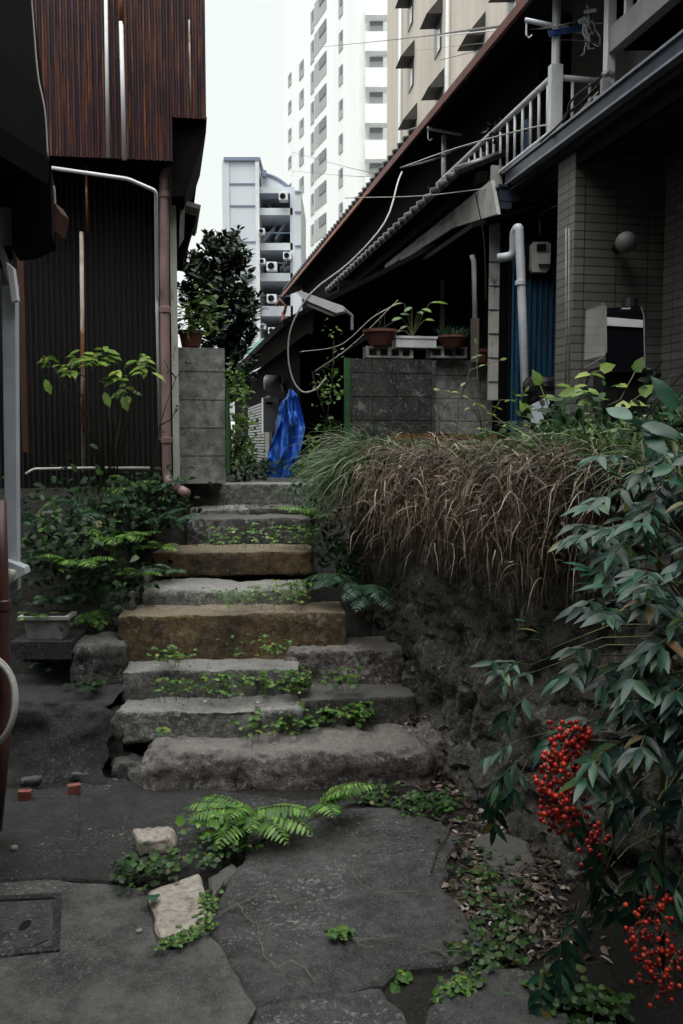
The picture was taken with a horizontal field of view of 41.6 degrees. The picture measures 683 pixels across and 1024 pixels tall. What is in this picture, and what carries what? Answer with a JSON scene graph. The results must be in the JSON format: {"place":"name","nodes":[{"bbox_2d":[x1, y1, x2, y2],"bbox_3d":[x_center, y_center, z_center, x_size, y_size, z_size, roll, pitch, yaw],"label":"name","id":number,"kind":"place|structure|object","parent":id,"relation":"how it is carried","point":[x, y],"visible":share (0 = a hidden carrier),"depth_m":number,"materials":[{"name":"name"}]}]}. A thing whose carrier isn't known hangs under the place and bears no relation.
{"place":"outdoors","nodes":[
{"label":"outdoors","id":0,"kind":"place"},
{"bbox_2d":[0,787,137,887],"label":"pavement","id":1,"kind":"structure","parent":0,"point":[30,827],"depth_m":3.51,"materials":[{"name":"concrete"}]},
{"bbox_2d":[107,705,133,764],"bbox_3d":[-1.112,1.115,4.456,0.166,0.275,0.334,0,5,0],"label":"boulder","id":2,"kind":"object","parent":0,"point":[116,747],"visible":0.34,"depth_m":4.31,"materials":[{"name":"stone"}]},
{"bbox_2d":[0,880,255,1023],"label":"pavement","id":3,"kind":"structure","parent":0,"point":[107,964],"depth_m":2.66,"materials":[{"name":"stone"}]},
{"bbox_2d":[153,890,223,950],"bbox_3d":[-0.460,1.323,2.910,0.151,0.028,0.386,1,5,16],"label":"clover patch","id":4,"kind":"object","parent":3,"relation":"on","point":[174,939],"visible":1,"depth_m":2.87,"materials":[{"name":"green plant"}]},
{"bbox_2d":[177,0,283,437],"label":"sky","id":5,"kind":"structure","parent":0,"point":[244,38],"materials":[{"name":"white"}]},
{"bbox_2d":[70,778,468,886],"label":"pavement","id":6,"kind":"structure","parent":0,"point":[117,802],"depth_m":3.84,"materials":[{"name":"stone"}]},
{"bbox_2d":[132,826,177,856],"bbox_3d":[-0.724,1.279,3.502,0.171,0.085,0.144,-1,5,-16],"label":"stone","id":7,"kind":"object","parent":6,"relation":"on","point":[159,838],"visible":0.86,"depth_m":3.46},
{"bbox_2d":[109,820,263,894],"bbox_3d":[-0.551,1.266,3.351,0.307,0.089,0.672,4,6,40],"label":"clover patch","id":8,"kind":"object","parent":6,"relation":"on","point":[156,861],"visible":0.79,"depth_m":3.27,"materials":[{"name":"green plant"}]},
{"bbox_2d":[226,470,325,482],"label":"path","id":9,"kind":"structure","parent":0,"point":[230,478],"depth_m":7.77,"materials":[{"name":"stone"}]},
{"bbox_2d":[177,225,268,474],"bbox_3d":[-1.208,-1.595,8.709,1.078,2.469,1.963,0,5,0],"label":"tree","id":10,"kind":"object","parent":9,"relation":"on","point":[229,258],"visible":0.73,"depth_m":8.40,"materials":[{"name":"green plant"}]},
{"bbox_2d":[265,389,304,476],"bbox_3d":[-0.562,-0.744,8.650,0.399,0.850,0.955,0,5,0],"label":"tarp","id":11,"kind":"object","parent":9,"relation":"on","point":[290,417],"visible":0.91,"depth_m":8.43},
{"bbox_2d":[253,989,406,1023],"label":"pavement","id":12,"kind":"structure","parent":0,"point":[371,1006],"depth_m":2.48,"materials":[{"name":"stone"}]},
{"bbox_2d":[0,444,682,1023],"bbox_3d":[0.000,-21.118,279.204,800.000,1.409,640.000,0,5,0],"label":"ground","id":13,"kind":"structure","parent":0,"point":[616,974],"depth_m":3.92,"materials":[{"name":"soil"}]},
{"bbox_2d":[0,0,56,283],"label":"house","id":14,"kind":"structure","parent":13,"relation":"on","point":[27,183],"depth_m":3.21,"materials":[{"name":"black"}]},
{"bbox_2d":[0,500,10,831],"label":"downpipe","id":15,"kind":"object","parent":14,"relation":"attached to","point":[5,687],"visible":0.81,"depth_m":3.29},
{"bbox_2d":[0,658,18,744],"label":"hose","id":16,"kind":"object","parent":14,"relation":"hanging from","point":[7,670],"visible":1,"depth_m":3.19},
{"bbox_2d":[2,262,29,593],"bbox_3d":[-1.235,-0.298,3.382,0.091,1.242,0.090,0,5,0],"label":"drainpipe","id":17,"kind":"object","parent":14,"relation":"attached to","point":[10,324],"visible":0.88,"depth_m":3.39,"materials":[{"name":"white plastic"}]},
{"bbox_2d":[53,186,68,238],"bbox_3d":[-1.157,-1.170,3.577,0.113,0.216,0.125,0,5,0],"label":"rain hopper","id":18,"kind":"object","parent":14,"relation":"attached to","point":[61,220],"visible":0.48,"depth_m":3.55,"materials":[{"name":"paint"}]},
{"bbox_2d":[0,892,61,957],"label":"manhole cover","id":19,"kind":"object","parent":13,"relation":"on","point":[24,920],"visible":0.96,"depth_m":2.93,"materials":[{"name":"concrete"}]},
{"bbox_2d":[11,629,87,658],"bbox_3d":[-1.528,0.693,4.729,0.306,0.090,0.300,0,5,0],"label":"stone","id":20,"kind":"object","parent":13,"relation":"on","point":[23,646],"visible":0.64,"depth_m":4.58,"materials":[{"name":"stone"}]},
{"bbox_2d":[17,610,76,638],"bbox_3d":[-1.528,0.585,4.681,0.259,0.133,0.154,0,5,0],"label":"planter","id":21,"kind":"object","parent":20,"relation":"on","point":[37,627],"visible":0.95,"depth_m":4.62,"materials":[{"name":"plastic"}]},
{"bbox_2d":[6,674,123,786],"bbox_3d":[-1.838,1.079,4.553,1.524,0.432,0.987,0,5,0],"label":"concrete ledge","id":22,"kind":"object","parent":13,"relation":"on","point":[60,733],"visible":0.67,"depth_m":4.30,"materials":[{"name":"concrete"}]},
{"bbox_2d":[20,494,138,578],"bbox_3d":[-1.409,0.132,4.790,0.803,0.438,0.720,0,5,0],"label":"shrub","id":23,"kind":"object","parent":13,"relation":"on","point":[80,550],"visible":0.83,"depth_m":4.83,"materials":[{"name":"green plant"}]},
{"bbox_2d":[9,466,181,631],"bbox_3d":[-1.454,0.316,5.075,1.119,1.148,1.280,0,5,0],"label":"shrub","id":24,"kind":"object","parent":13,"relation":"on","point":[85,580],"visible":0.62,"depth_m":4.87,"materials":[{"name":"green plant"}]},
{"bbox_2d":[70,631,127,706],"bbox_3d":[-1.257,0.819,4.728,0.314,0.347,0.356,0,5,0],"label":"boulder","id":25,"kind":"object","parent":13,"relation":"on","point":[102,654],"visible":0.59,"depth_m":4.57,"materials":[{"name":"stone"}]},
{"bbox_2d":[36,346,164,479],"bbox_3d":[-1.425,-0.580,5.333,0.800,0.798,0.381,0,5,0],"label":"shrub","id":26,"kind":"object","parent":13,"relation":"on","point":[126,400],"visible":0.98,"depth_m":5.36,"materials":[{"name":"green plant"}]},
{"bbox_2d":[0,0,206,500],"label":"house","id":27,"kind":"structure","parent":13,"relation":"on","point":[124,83],"depth_m":5.67,"materials":[{"name":"brown metal"}]},
{"bbox_2d":[51,166,161,439],"bbox_3d":[-1.290,-1.210,5.318,0.694,1.565,0.368,-4,6,-42],"label":"conduit","id":28,"kind":"object","parent":27,"relation":"attached to","point":[117,177],"visible":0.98,"depth_m":5.41,"materials":[{"name":"white paint"}]},
{"bbox_2d":[158,165,190,497],"bbox_3d":[-0.973,-1.121,5.495,0.179,2.045,0.433,-2,5,-28],"label":"downpipe","id":29,"kind":"object","parent":27,"relation":"attached to","point":[165,308],"visible":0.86,"depth_m":5.59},
{"bbox_2d":[169,175,179,479],"bbox_3d":[-1.085,-1.187,5.844,0.041,1.954,0.128,-1,5,-11],"label":"drainpipe","id":30,"kind":"object","parent":27,"relation":"attached to","point":[174,329],"visible":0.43,"depth_m":5.79,"materials":[{"name":"paint"}]},
{"bbox_2d":[2,444,212,563],"bbox_3d":[-1.393,-0.008,5.383,1.344,0.802,1.262,-3,5,-32],"label":"shrub","id":31,"kind":"object","parent":13,"relation":"on","point":[151,505],"visible":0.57,"depth_m":5.28,"materials":[{"name":"green plant"}]},
{"bbox_2d":[102,587,139,627],"bbox_3d":[-1.239,0.584,5.027,0.238,0.337,0.268,0,5,0],"label":"boulder","id":32,"kind":"object","parent":13,"relation":"on","point":[133,595],"visible":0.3,"depth_m":4.91,"materials":[{"name":"stone"}]},
{"bbox_2d":[110,750,141,779],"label":"boulder","id":33,"kind":"object","parent":13,"relation":"on","point":[121,766],"visible":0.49,"depth_m":4.24,"materials":[{"name":"stone"}]},
{"bbox_2d":[148,874,206,946],"bbox_3d":[-0.544,1.357,3.022,0.192,0.080,0.423,-1,5,-15],"label":"paving stone","id":34,"kind":"object","parent":13,"relation":"on","point":[171,906],"visible":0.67,"depth_m":3.01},
{"bbox_2d":[174,480,216,507],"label":"kerb stone","id":35,"kind":"object","parent":13,"relation":"on","point":[206,493],"visible":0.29,"depth_m":6.47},
{"bbox_2d":[178,347,225,483],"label":"block pier","id":36,"kind":"structure","parent":13,"relation":"on","point":[202,445],"depth_m":6.28,"materials":[{"name":"concrete"}]},
{"bbox_2d":[178,276,238,347],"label":"potted plant","id":37,"kind":"object","parent":36,"relation":"on","point":[190,335],"visible":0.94,"depth_m":6.27,"materials":[{"name":"green plant"}]},
{"bbox_2d":[116,694,303,743],"bbox_3d":[-0.644,1.019,4.512,0.918,0.177,0.412,0,5,0],"label":"stone step","id":38,"kind":"object","parent":13,"relation":"on","point":[144,721],"visible":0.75,"depth_m":4.35,"materials":[{"name":"grey stone"}]},
{"bbox_2d":[139,665,313,703],"bbox_3d":[-0.558,0.849,4.477,0.884,0.124,0.333,-1,5,-9],"label":"clover patch","id":39,"kind":"object","parent":38,"relation":"on","point":[298,682],"visible":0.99,"depth_m":4.47,"materials":[{"name":"green plant"}]},
{"bbox_2d":[121,658,299,702],"bbox_3d":[-0.673,0.873,4.715,0.910,0.185,0.315,0,5,-3],"label":"stone step","id":40,"kind":"object","parent":13,"relation":"on","point":[148,673],"visible":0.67,"depth_m":4.57,"materials":[{"name":"grey stone"}]},
{"bbox_2d":[208,864,236,897],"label":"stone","id":41,"kind":"object","parent":13,"relation":"on","point":[218,881],"visible":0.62,"depth_m":3.22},
{"bbox_2d":[142,578,308,605],"bbox_3d":[-0.672,0.494,5.262,0.952,0.182,0.440,0,5,-3],"label":"stone step","id":42,"kind":"object","parent":13,"relation":"on","point":[178,591],"visible":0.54,"depth_m":5.07,"materials":[{"name":"grey stone"}]},
{"bbox_2d":[195,578,316,610],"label":"clover patch","id":43,"kind":"object","parent":42,"relation":"on","point":[291,588],"visible":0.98,"depth_m":4.87,"materials":[{"name":"green plant"}]},
{"bbox_2d":[117,601,346,664],"bbox_3d":[-0.588,0.665,4.958,1.234,0.297,0.361,0,5,-5],"label":"stone step","id":44,"kind":"object","parent":13,"relation":"on","point":[143,630],"visible":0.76,"depth_m":4.79,"materials":[{"name":"stone"}]},
{"bbox_2d":[152,543,313,577],"bbox_3d":[-0.684,0.299,5.641,1.015,0.169,0.416,0,5,-5],"label":"stone step","id":45,"kind":"object","parent":13,"relation":"on","point":[232,560],"visible":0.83,"depth_m":5.46,"materials":[{"name":"stone"}]},
{"bbox_2d":[181,522,325,553],"bbox_3d":[-0.485,0.142,5.530,0.896,0.128,0.900,-2,5,-21],"label":"clover patch","id":46,"kind":"object","parent":45,"relation":"on","point":[302,530],"visible":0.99,"depth_m":5.50,"materials":[{"name":"green plant"}]},
{"bbox_2d":[225,350,265,480],"bbox_3d":[-0.812,-0.738,7.304,0.424,1.184,0.921,0,5,0],"label":"hedge","id":47,"kind":"object","parent":13,"relation":"on","point":[245,391],"visible":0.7,"depth_m":7.26,"materials":[{"name":"green plant"}]},
{"bbox_2d":[184,513,311,544],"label":"stone step","id":48,"kind":"object","parent":13,"relation":"on","point":[196,531],"visible":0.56,"depth_m":5.89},
{"bbox_2d":[190,505,249,514],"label":"stone step","id":49,"kind":"object","parent":48,"relation":"on","point":[220,509],"visible":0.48,"depth_m":6.19,"materials":[{"name":"grey stone"}]},
{"bbox_2d":[225,435,287,481],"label":"hedge","id":50,"kind":"object","parent":13,"relation":"on","point":[265,467],"visible":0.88,"depth_m":7.16,"materials":[{"name":"green plant"}]},
{"bbox_2d":[222,157,305,421],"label":"stair building","id":51,"kind":"structure","parent":13,"relation":"on","point":[252,188],"depth_m":29.04,"materials":[{"name":"white paint"}]},
{"bbox_2d":[216,482,321,505],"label":"stone step","id":52,"kind":"object","parent":13,"relation":"on","point":[227,493],"visible":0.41,"depth_m":6.62,"materials":[{"name":"grey stone"}]},
{"bbox_2d":[137,723,436,791],"bbox_3d":[-0.258,1.212,4.407,1.417,0.323,0.593,0,5,-4],"label":"stone step","id":53,"kind":"object","parent":13,"relation":"on","point":[287,762],"visible":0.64,"depth_m":4.15,"materials":[{"name":"stone"}]},
{"bbox_2d":[230,700,375,740],"bbox_3d":[-0.179,0.997,4.392,0.729,0.123,0.310,-1,5,-13],"label":"clover patch","id":54,"kind":"object","parent":53,"relation":"on","point":[362,715],"visible":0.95,"depth_m":4.36,"materials":[{"name":"green plant"}]},
{"bbox_2d":[1,605,611,981],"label":"leaf litter","id":55,"kind":"object","parent":13,"relation":"on","point":[526,881],"visible":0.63,"depth_m":3.18,"materials":[{"name":"brown plant"}]},
{"bbox_2d":[281,453,370,592],"bbox_3d":[-0.097,0.021,5.707,0.454,0.780,1.775,-1,5,-12],"label":"shrub","id":56,"kind":"object","parent":13,"relation":"on","point":[339,563],"visible":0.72,"depth_m":5.30,"materials":[{"name":"green plant"}]},
{"bbox_2d":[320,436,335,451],"bbox_3d":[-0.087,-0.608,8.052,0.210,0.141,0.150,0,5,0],"label":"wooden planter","id":57,"kind":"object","parent":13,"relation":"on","point":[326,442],"visible":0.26,"depth_m":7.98,"materials":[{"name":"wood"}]},
{"bbox_2d":[310,313,344,435],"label":"shrub","id":58,"kind":"object","parent":57,"relation":"in","point":[341,392],"visible":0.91,"depth_m":8.01,"materials":[{"name":"green plant"}]},
{"bbox_2d":[300,573,360,596],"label":"fern","id":59,"kind":"object","parent":13,"relation":"on","point":[334,577],"visible":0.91,"depth_m":4.86,"materials":[{"name":"green plant"}]},
{"bbox_2d":[283,0,386,258],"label":"tower block","id":60,"kind":"structure","parent":13,"relation":"on","point":[335,105],"depth_m":82.33,"materials":[{"name":"concrete"}]},
{"bbox_2d":[230,238,444,467],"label":"shed","id":61,"kind":"structure","parent":13,"relation":"on","point":[270,348],"depth_m":10.39,"materials":[{"name":"grey metal"}]},
{"bbox_2d":[262,397,277,431],"bbox_3d":[-0.947,-1.286,11.927,0.200,0.450,0.218,-1,5,-11],"label":"water heater","id":62,"kind":"object","parent":61,"relation":"attached to","point":[269,411],"visible":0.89,"depth_m":11.84,"materials":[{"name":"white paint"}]},
{"bbox_2d":[284,636,404,684],"bbox_3d":[0.013,0.823,4.928,0.659,0.289,0.402,0,5,0],"label":"stone step","id":63,"kind":"object","parent":13,"relation":"on","point":[380,659],"visible":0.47,"depth_m":4.75,"materials":[{"name":"stone"}]},
{"bbox_2d":[263,417,426,536],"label":"turf grass","id":64,"kind":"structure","parent":13,"relation":"on","point":[335,456],"depth_m":4.94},
{"bbox_2d":[297,683,415,729],"bbox_3d":[0.062,0.993,4.662,0.609,0.168,0.350,-1,5,-8],"label":"stone step","id":65,"kind":"object","parent":13,"relation":"on","point":[393,700],"visible":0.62,"depth_m":4.52,"materials":[{"name":"stone"}]},
{"bbox_2d":[350,358,431,448],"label":"block wall","id":66,"kind":"structure","parent":13,"relation":"on","point":[394,395],"depth_m":7.46,"materials":[{"name":"concrete"}]},
{"bbox_2d":[344,358,349,452],"bbox_3d":[0.041,-0.836,7.396,0.045,0.848,0.068,-1,5,-11],"label":"gate post","id":67,"kind":"object","parent":66,"relation":"attached to","point":[347,392],"visible":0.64,"depth_m":7.36,"materials":[{"name":"metal"}]},
{"bbox_2d":[363,346,412,358],"bbox_3d":[0.389,-1.329,7.517,0.404,0.094,0.120,-1,5,-11],"label":"breeze block","id":68,"kind":"object","parent":66,"relation":"on","point":[379,352],"depth_m":7.49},
{"bbox_2d":[362,310,397,345],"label":"potted plant","id":69,"kind":"object","parent":68,"relation":"on","point":[374,336],"visible":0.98,"depth_m":7.37,"materials":[{"name":"brown plant"}]},
{"bbox_2d":[390,301,446,348],"bbox_3d":[0.641,-1.556,7.457,0.478,0.381,0.298,-1,5,-11],"label":"planter","id":70,"kind":"object","parent":68,"relation":"on","point":[418,342],"visible":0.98,"depth_m":7.47,"materials":[{"name":"white paint"}]},
{"bbox_2d":[356,779,489,821],"bbox_3d":[0.359,1.247,3.916,0.616,0.059,0.385,0,5,0],"label":"clover patch","id":71,"kind":"object","parent":13,"relation":"on","point":[433,798],"visible":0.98,"depth_m":3.90,"materials":[{"name":"green plant"}]},
{"bbox_2d":[415,720,445,774],"bbox_3d":[0.477,1.180,4.473,0.339,0.283,0.339,0,5,0],"label":"boulder","id":72,"kind":"object","parent":13,"relation":"on","point":[432,738],"visible":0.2,"depth_m":4.34,"materials":[{"name":"stone"}]},
{"bbox_2d":[282,0,603,467],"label":"house","id":73,"kind":"structure","parent":13,"relation":"on","point":[504,72],"depth_m":8.69,"materials":[{"name":"tile"}]},
{"bbox_2d":[296,291,353,329],"bbox_3d":[-0.145,-1.777,7.955,0.506,0.325,0.140,0,5,0],"label":"lane lamp","id":74,"kind":"object","parent":73,"relation":"attached to","point":[324,306],"visible":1,"depth_m":7.88,"materials":[{"name":"metal"}]},
{"bbox_2d":[287,171,402,392],"bbox_3d":[0.254,-2.206,8.282,0.520,2.258,1.623,4,6,42],"label":"cable","id":75,"kind":"object","parent":73,"relation":"attached to","point":[343,267],"visible":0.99,"depth_m":7.93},
{"bbox_2d":[387,0,519,155],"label":"apartment building","id":76,"kind":"structure","parent":13,"relation":"on","point":[419,83],"depth_m":39.10,"materials":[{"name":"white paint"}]},
{"bbox_2d":[395,39,414,93],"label":"window","id":77,"kind":"structure","parent":76,"relation":"in","point":[406,60],"depth_m":41.98,"materials":[{"name":"white paint"}]},
{"bbox_2d":[419,0,442,59],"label":"window","id":78,"kind":"structure","parent":76,"relation":"in","point":[432,20],"depth_m":36.42,"materials":[{"name":"white paint"}]},
{"bbox_2d":[457,11,485,54],"bbox_3d":[4.390,-15.820,30.561,0.650,1.744,1.275,-1,5,-7],"label":"window","id":79,"kind":"structure","parent":76,"relation":"in","point":[472,38],"depth_m":30.21,"materials":[{"name":"white paint"}]},
{"bbox_2d":[429,969,480,1004],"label":"clover patch","id":80,"kind":"object","parent":13,"relation":"on","point":[466,984],"visible":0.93,"depth_m":2.59,"materials":[{"name":"green plant"}]},
{"bbox_2d":[432,360,491,444],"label":"block wall","id":81,"kind":"structure","parent":13,"relation":"on","point":[446,374],"depth_m":7.74,"materials":[{"name":"concrete"}]},
{"bbox_2d":[426,346,466,358],"bbox_3d":[0.890,-1.349,7.628,0.327,0.095,0.120,-1,5,-11],"label":"breeze block","id":82,"kind":"object","parent":81,"relation":"on","point":[439,352],"depth_m":7.60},
{"bbox_2d":[435,324,469,347],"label":"potted plant","id":83,"kind":"object","parent":82,"relation":"on","point":[450,338],"visible":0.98,"depth_m":7.48,"materials":[{"name":"green plant"}]},
{"bbox_2d":[388,713,560,938],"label":"fallen leaves","id":84,"kind":"object","parent":13,"relation":"on","point":[483,825],"visible":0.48,"depth_m":3.28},
{"bbox_2d":[435,838,536,987],"bbox_3d":[0.492,1.335,3.051,0.360,0.061,0.942,0,5,4],"label":"clover patch","id":85,"kind":"object","parent":13,"relation":"on","point":[481,960],"visible":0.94,"depth_m":2.89,"materials":[{"name":"green plant"}]},
{"bbox_2d":[472,832,535,878],"bbox_3d":[0.631,1.331,3.475,0.221,0.060,0.377,0,5,0],"label":"paving stone","id":86,"kind":"object","parent":13,"relation":"on","point":[512,846],"visible":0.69,"depth_m":3.44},
{"bbox_2d":[497,223,530,438],"bbox_3d":[1.340,-1.267,6.969,0.110,1.880,0.343,-4,6,-40],"label":"downpipe","id":87,"kind":"object","parent":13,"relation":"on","point":[517,250],"visible":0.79,"depth_m":6.87,"materials":[{"name":"white plastic"}]},
{"bbox_2d":[347,468,682,966],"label":"retaining wall","id":88,"kind":"structure","parent":13,"relation":"on","point":[443,650],"depth_m":3.75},
{"bbox_2d":[341,584,395,611],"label":"fern","id":89,"kind":"object","parent":88,"relation":"attached to","point":[370,590],"visible":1,"depth_m":4.56,"materials":[{"name":"green plant"}]},
{"bbox_2d":[304,416,682,661],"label":"dry grass","id":90,"kind":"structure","parent":88,"relation":"on","point":[417,484],"depth_m":3.58,"materials":[{"name":"plant"}]},
{"bbox_2d":[565,473,681,512],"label":"coping stone","id":91,"kind":"object","parent":88,"relation":"on","point":[618,502],"visible":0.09,"depth_m":3.02,"materials":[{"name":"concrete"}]},
{"bbox_2d":[606,377,682,486],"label":"broad leaf plant","id":92,"kind":"object","parent":88,"relation":"on","point":[665,393],"visible":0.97,"depth_m":2.33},
{"bbox_2d":[347,398,682,513],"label":"grass clump","id":93,"kind":"object","parent":13,"relation":"on","point":[610,442],"visible":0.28,"depth_m":3.35,"materials":[{"name":"plant"}]},
{"bbox_2d":[507,256,556,438],"bbox_3d":[1.580,-1.144,7.185,0.494,1.750,0.083,0,5,-6],"label":"corrugated fence","id":94,"kind":"object","parent":13,"relation":"on","point":[541,307],"visible":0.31,"depth_m":7.13,"materials":[{"name":"metal"}]},
{"bbox_2d":[525,240,551,278],"bbox_3d":[1.549,-1.982,7.023,0.200,0.300,0.165,0,5,0],"label":"electric meter","id":95,"kind":"object","parent":94,"relation":"attached to","point":[538,254],"visible":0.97,"depth_m":6.99,"materials":[{"name":"plastic"}]},
{"bbox_2d":[521,376,554,432],"bbox_3d":[1.475,-0.768,6.489,0.335,0.425,0.458,0,5,0],"label":"covered bundle","id":96,"kind":"object","parent":13,"relation":"on","point":[534,393],"visible":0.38,"depth_m":6.41,"materials":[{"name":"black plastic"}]},
{"bbox_2d":[503,963,634,1023],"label":"clover patch","id":97,"kind":"object","parent":13,"relation":"on","point":[597,1002],"visible":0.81,"depth_m":2.50,"materials":[{"name":"green plant"}]},
{"bbox_2d":[466,367,682,485],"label":"shrub","id":98,"kind":"object","parent":13,"relation":"on","point":[674,422],"visible":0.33,"depth_m":3.61,"materials":[{"name":"green plant"}]},
{"bbox_2d":[519,357,652,435],"bbox_3d":[1.161,-0.541,4.301,0.624,0.396,0.254,1,5,15],"label":"weed stalk","id":99,"kind":"object","parent":98,"relation":"on","point":[606,367],"visible":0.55,"depth_m":4.27,"materials":[{"name":"green plant"}]},
{"bbox_2d":[470,441,682,1018],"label":"nandina shrub","id":100,"kind":"object","parent":13,"relation":"on","point":[646,657],"visible":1,"depth_m":2.27,"materials":[{"name":"green plant"}]},
{"bbox_2d":[494,0,682,445],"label":"house","id":101,"kind":"structure","parent":13,"relation":"on","point":[607,174],"depth_m":6.12,"materials":[{"name":"tile"}]},
{"bbox_2d":[435,0,618,185],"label":"balcony railing","id":102,"kind":"object","parent":101,"relation":"on","point":[552,83],"visible":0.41,"depth_m":6.40,"materials":[{"name":"metal"}]},
{"bbox_2d":[578,5,602,55],"bbox_3d":[1.680,-3.248,6.053,0.134,0.319,0.152,-4,6,-45],"label":"cable cluster","id":103,"kind":"object","parent":101,"relation":"attached to","point":[583,20],"visible":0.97,"depth_m":6.05,"materials":[{"name":"white plastic"}]},
{"bbox_2d":[612,231,636,253],"bbox_3d":[1.852,-1.762,5.941,0.136,0.136,0.298,0,5,0],"label":"porch lamp","id":104,"kind":"object","parent":101,"relation":"attached to","point":[625,241],"visible":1,"depth_m":5.82,"materials":[{"name":"glass"}]},
{"bbox_2d":[585,297,662,440],"bbox_3d":[1.758,-0.898,5.693,0.513,0.939,0.402,0,5,0],"label":"mailbox","id":105,"kind":"object","parent":13,"relation":"on","point":[625,344],"visible":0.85,"depth_m":5.51,"materials":[{"name":"plastic"}]},
{"bbox_2d":[206,807,483,1007],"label":"pavement","id":106,"kind":"structure","parent":0,"point":[396,859],"depth_m":3.02,"materials":[{"name":"stone"}]},
{"bbox_2d":[175,794,274,851],"bbox_3d":[-0.453,1.211,3.477,0.330,0.139,0.241,4,6,42],"label":"clover patch","id":107,"kind":"object","parent":106,"relation":"on","point":[180,820],"visible":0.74,"depth_m":3.45,"materials":[{"name":"green plant"}]},
{"bbox_2d":[183,794,318,850],"bbox_3d":[-0.356,1.183,3.496,0.554,0.119,0.361,0,5,0],"label":"fern","id":108,"kind":"object","parent":106,"relation":"on","point":[278,811],"visible":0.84,"depth_m":3.47,"materials":[{"name":"green plant"}]},
{"bbox_2d":[308,782,380,819],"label":"fern","id":109,"kind":"object","parent":106,"relation":"on","point":[343,792],"visible":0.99,"depth_m":3.65,"materials":[{"name":"green plant"}]},
{"bbox_2d":[426,968,566,1023],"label":"pavement","id":110,"kind":"structure","parent":0,"point":[488,1002],"depth_m":2.53,"materials":[{"name":"stone"}]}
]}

